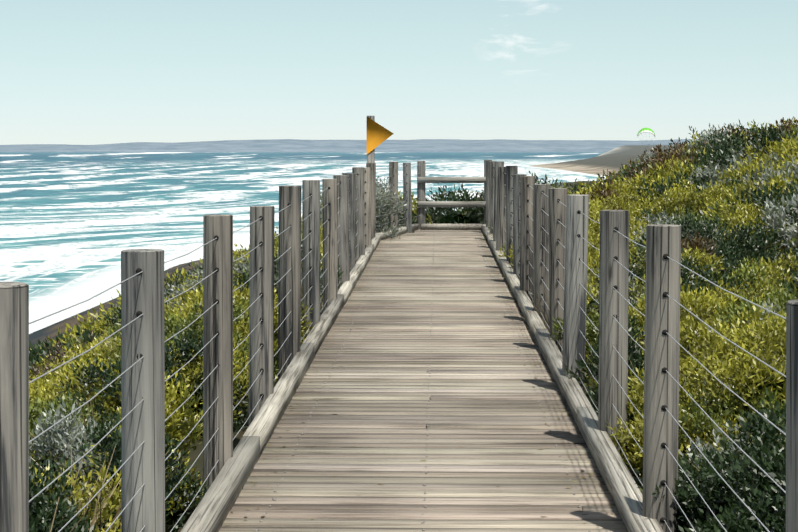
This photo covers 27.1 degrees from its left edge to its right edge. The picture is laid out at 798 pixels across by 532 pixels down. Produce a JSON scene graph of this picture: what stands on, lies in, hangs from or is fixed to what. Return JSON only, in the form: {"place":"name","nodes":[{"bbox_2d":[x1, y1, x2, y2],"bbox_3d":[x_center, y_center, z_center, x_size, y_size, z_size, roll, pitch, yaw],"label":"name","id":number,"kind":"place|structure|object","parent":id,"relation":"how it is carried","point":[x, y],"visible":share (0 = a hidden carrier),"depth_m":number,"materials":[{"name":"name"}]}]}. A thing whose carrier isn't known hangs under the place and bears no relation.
{"place":"outdoors","nodes":[
{"label":"outdoors","id":0,"kind":"place"},
{"bbox_2d":[0,152,605,333],"bbox_3d":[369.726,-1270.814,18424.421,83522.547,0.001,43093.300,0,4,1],"label":"sea","id":1,"kind":"structure","parent":0,"point":[73,225],"depth_m":627.99,"materials":[{"name":"blue liquid"}]},
{"bbox_2d":[0,139,695,151],"bbox_3d":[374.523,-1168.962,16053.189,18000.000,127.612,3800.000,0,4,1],"label":"coast hills","id":2,"kind":"structure","parent":0,"point":[416,145],"depth_m":14757.65,"materials":[{"name":"grey"}]},
{"bbox_2d":[29,145,703,531],"bbox_3d":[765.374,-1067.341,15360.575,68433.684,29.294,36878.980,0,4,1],"label":"ground","id":3,"kind":"structure","parent":0,"point":[617,157],"depth_m":238.65,"materials":[{"name":"beige sand"}]},
{"bbox_2d":[29,258,202,377],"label":"bluff shrub leaves","id":4,"kind":"object","parent":3,"relation":"on","point":[78,331],"depth_m":29.94,"materials":[{"name":"green plant"}]},
{"bbox_2d":[29,250,243,382],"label":"dead shrub leaves","id":5,"kind":"object","parent":3,"relation":"on","point":[52,356],"visible":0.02,"depth_m":15.63,"materials":[{"name":"plant"}]},
{"bbox_2d":[29,293,277,531],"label":"shrubs","id":6,"kind":"object","parent":3,"relation":"on","point":[177,397],"depth_m":10.09,"materials":[{"name":"green plant"}]},
{"bbox_2d":[29,195,416,531],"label":"shrub leaves","id":7,"kind":"object","parent":3,"relation":"on","point":[94,371],"visible":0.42,"depth_m":10.27,"materials":[{"name":"green plant"}]},
{"bbox_2d":[367,116,393,162],"bbox_3d":[-0.277,-1.048,24.656,0.405,2.371,0.122,0,4,1],"label":"flag","id":8,"kind":"object","parent":3,"relation":"on","point":[377,134],"visible":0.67,"depth_m":24.54,"materials":[{"name":"orange fabric"}]},
{"bbox_2d":[29,221,757,531],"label":"shrub leaves","id":9,"kind":"object","parent":3,"relation":"on","point":[184,491],"visible":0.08,"depth_m":7.01,"materials":[{"name":"green plant"}]},
{"bbox_2d":[0,161,797,531],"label":"fence posts","id":10,"kind":"object","parent":3,"relation":"on","point":[516,201],"visible":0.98,"depth_m":7.30,"materials":[{"name":"grey wood"}]},
{"bbox_2d":[29,165,785,531],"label":"fence wires","id":11,"kind":"object","parent":10,"relation":"attached to","point":[309,327],"visible":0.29,"depth_m":5.58,"materials":[{"name":"grey metal"}]},
{"bbox_2d":[103,294,694,528],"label":"kerb shrubs","id":12,"kind":"object","parent":3,"relation":"on","point":[171,517],"visible":0.02,"depth_m":7.64,"materials":[{"name":"green plant"}]},
{"bbox_2d":[29,245,783,531],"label":"dry grass tufts","id":13,"kind":"object","parent":3,"relation":"on","point":[94,520],"depth_m":6.42,"materials":[{"name":"beige plant"}]},
{"bbox_2d":[218,221,627,531],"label":"boardwalk deck","id":14,"kind":"structure","parent":3,"relation":"on","point":[488,428],"depth_m":8.78,"materials":[{"name":"grey wood"}]},
{"bbox_2d":[224,231,613,527],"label":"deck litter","id":15,"kind":"object","parent":14,"relation":"on","point":[423,383],"visible":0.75,"depth_m":8.40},
{"bbox_2d":[180,224,663,531],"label":"boardwalk edge beams","id":16,"kind":"structure","parent":14,"relation":"on","point":[214,506],"depth_m":8.42,"materials":[{"name":"grey wood"}]},
{"bbox_2d":[255,230,590,531],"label":"deck nails","id":17,"kind":"object","parent":14,"relation":"on","point":[574,493],"visible":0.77,"depth_m":9.98,"materials":[{"name":"grey metal"}]},
{"bbox_2d":[170,172,693,325],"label":"shrubs","id":18,"kind":"object","parent":3,"relation":"on","point":[381,201],"visible":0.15,"depth_m":25.03,"materials":[{"name":"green plant"}]},
{"bbox_2d":[164,166,704,280],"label":"shrub leaves","id":19,"kind":"object","parent":3,"relation":"on","point":[436,214],"visible":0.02,"depth_m":28.75,"materials":[{"name":"green plant"}]},
{"bbox_2d":[413,213,478,223],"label":"shrubs","id":20,"kind":"object","parent":3,"relation":"on","point":[451,218],"depth_m":28.55,"materials":[{"name":"green plant"}]},
{"bbox_2d":[417,160,491,228],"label":"fence posts","id":21,"kind":"object","parent":3,"relation":"on","point":[421,189],"visible":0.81,"depth_m":27.61,"materials":[{"name":"grey wood"}]},
{"bbox_2d":[418,177,485,206],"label":"fence rails","id":22,"kind":"object","parent":21,"relation":"attached to","point":[451,180],"visible":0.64,"depth_m":27.54,"materials":[{"name":"grey wood"}]},
{"bbox_2d":[471,165,797,531],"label":"shrubs","id":23,"kind":"object","parent":3,"relation":"on","point":[758,274],"visible":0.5,"depth_m":8.34,"materials":[{"name":"green plant"}]},
{"bbox_2d":[593,116,797,260],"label":"dune shrubs","id":24,"kind":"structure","parent":3,"relation":"on","point":[678,161],"depth_m":25.26,"materials":[{"name":"green plant"}]},
{"bbox_2d":[615,127,795,175],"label":"spiky shrub stems","id":25,"kind":"object","parent":3,"relation":"on","point":[706,150],"depth_m":32.69,"materials":[{"name":"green plant"}]},
{"bbox_2d":[629,260,785,514],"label":"shrubs","id":26,"kind":"object","parent":3,"relation":"on","point":[768,384],"depth_m":8.07,"materials":[{"name":"green plant"}]},
{"bbox_2d":[675,122,796,189],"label":"dark shrub leaves","id":27,"kind":"object","parent":3,"relation":"on","point":[772,134],"visible":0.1,"depth_m":27.55,"materials":[{"name":"green plant"}]},
{"bbox_2d":[0,0,797,144],"label":"sky","id":28,"kind":"structure","parent":0,"point":[73,72],"materials":[{"name":"blue"}]},
{"bbox_2d":[637,128,654,151],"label":"kite","id":29,"kind":"object","parent":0,"point":[644,130],"visible":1,"depth_m":824.58,"materials":[{"name":"green fabric"}]}
]}

